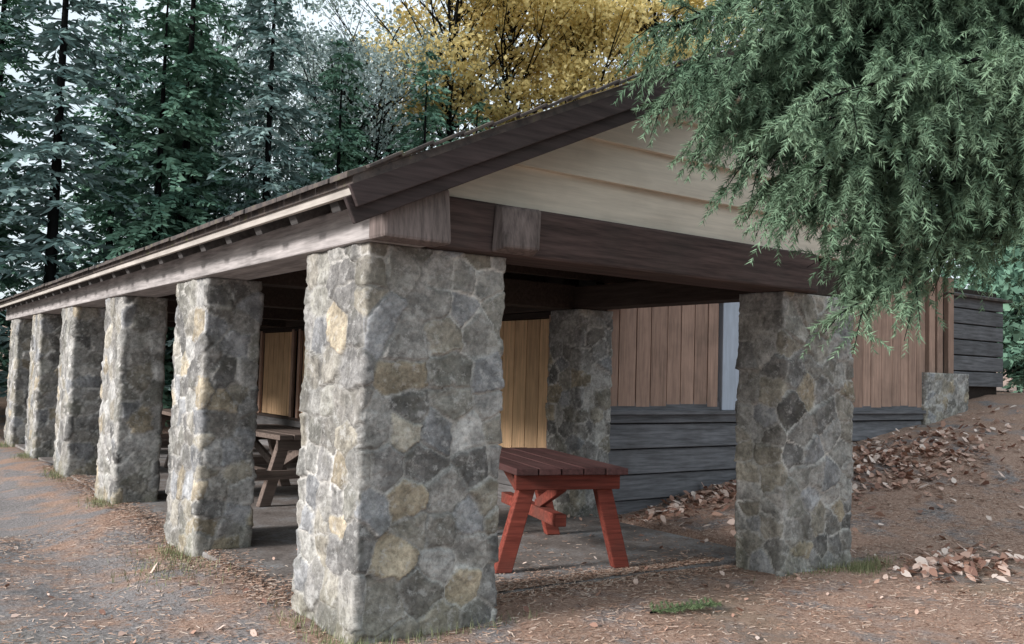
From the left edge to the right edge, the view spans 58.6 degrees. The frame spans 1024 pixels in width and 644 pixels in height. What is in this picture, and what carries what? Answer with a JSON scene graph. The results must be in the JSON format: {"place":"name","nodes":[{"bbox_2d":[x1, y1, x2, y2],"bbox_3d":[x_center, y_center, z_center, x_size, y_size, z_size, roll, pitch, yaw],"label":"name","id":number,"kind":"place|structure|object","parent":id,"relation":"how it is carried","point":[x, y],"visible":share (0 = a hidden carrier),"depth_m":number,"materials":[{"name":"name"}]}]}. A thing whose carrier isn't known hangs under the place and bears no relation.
{"place":"outdoors","nodes":[
{"label":"outdoors","id":0,"kind":"place"},
{"bbox_2d":[0,0,994,298],"label":"sky","id":1,"kind":"structure","parent":0,"point":[139,4],"materials":[{"name":"white"}]},
{"bbox_2d":[0,326,1023,643],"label":"ground","id":2,"kind":"structure","parent":0,"point":[30,504],"depth_m":6.89,"materials":[{"name":"brown soil"}]},
{"bbox_2d":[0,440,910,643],"bbox_3d":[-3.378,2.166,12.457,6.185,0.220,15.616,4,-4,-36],"label":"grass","id":3,"kind":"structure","parent":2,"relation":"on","point":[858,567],"depth_m":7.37,"materials":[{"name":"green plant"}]},
{"bbox_2d":[331,0,580,141],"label":"maple tree","id":4,"kind":"object","parent":2,"relation":"on","point":[483,18],"visible":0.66,"depth_m":30.74,"materials":[{"name":"yellow plant"}]},
{"bbox_2d":[0,40,1012,643],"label":"stone picnic shelter","id":5,"kind":"object","parent":2,"relation":"on","point":[410,344],"visible":0.88,"depth_m":7.62,"materials":[{"name":"stone"}]},
{"bbox_2d":[161,409,170,467],"bbox_3d":[-5.146,1.840,14.648,1.634,0.800,1.908,4,-4,-33],"label":"picnic table","id":6,"kind":"object","parent":5,"relation":"on","point":[166,414],"visible":0.06,"depth_m":14.46,"materials":[{"name":"brown wood"}]},
{"bbox_2d":[253,424,300,506],"bbox_3d":[-2.869,1.707,11.111,1.634,0.803,1.912,4,-4,-40],"label":"picnic table","id":7,"kind":"object","parent":5,"relation":"on","point":[283,440],"visible":0.37,"depth_m":10.31,"materials":[{"name":"brown wood"}]},
{"bbox_2d":[257,315,550,447],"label":"window frames","id":8,"kind":"structure","parent":5,"relation":"in","point":[300,337],"depth_m":17.09,"materials":[{"name":"brown wood"}]},
{"bbox_2d":[494,447,628,573],"bbox_3d":[0.172,1.612,8.079,1.159,0.831,1.909,3,-3,-19],"label":"picnic table","id":9,"kind":"object","parent":5,"relation":"on","point":[547,476],"visible":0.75,"depth_m":7.41,"materials":[{"name":"red paint"}]},
{"bbox_2d":[0,0,1023,429],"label":"forest","id":10,"kind":"object","parent":2,"relation":"on","point":[186,166],"visible":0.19,"depth_m":23.74,"materials":[{"name":"green plant"}]},
{"bbox_2d":[0,439,1023,643],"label":"needle litter","id":11,"kind":"object","parent":2,"relation":"on","point":[599,573],"visible":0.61,"depth_m":6.95,"materials":[{"name":"brown plant"}]},
{"bbox_2d":[4,405,1023,643],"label":"fallen leaves","id":12,"kind":"object","parent":2,"relation":"on","point":[949,563],"depth_m":10.56,"materials":[{"name":"brown plant"}]},
{"bbox_2d":[386,0,671,129],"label":"maple tree","id":13,"kind":"object","parent":2,"relation":"on","point":[522,87],"visible":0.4,"depth_m":31.66,"materials":[{"name":"yellow plant"}]},
{"bbox_2d":[435,0,716,112],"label":"maple tree","id":14,"kind":"object","parent":2,"relation":"on","point":[574,62],"visible":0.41,"depth_m":31.77,"materials":[{"name":"yellow plant"}]},
{"bbox_2d":[548,0,774,86],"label":"maple tree","id":15,"kind":"object","parent":2,"relation":"on","point":[651,13],"visible":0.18,"depth_m":32.52,"materials":[{"name":"yellow plant"}]},
{"bbox_2d":[611,0,1023,360],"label":"fir tree","id":16,"kind":"object","parent":2,"relation":"on","point":[947,76],"visible":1,"depth_m":4.75,"materials":[{"name":"green plant"}]}
]}

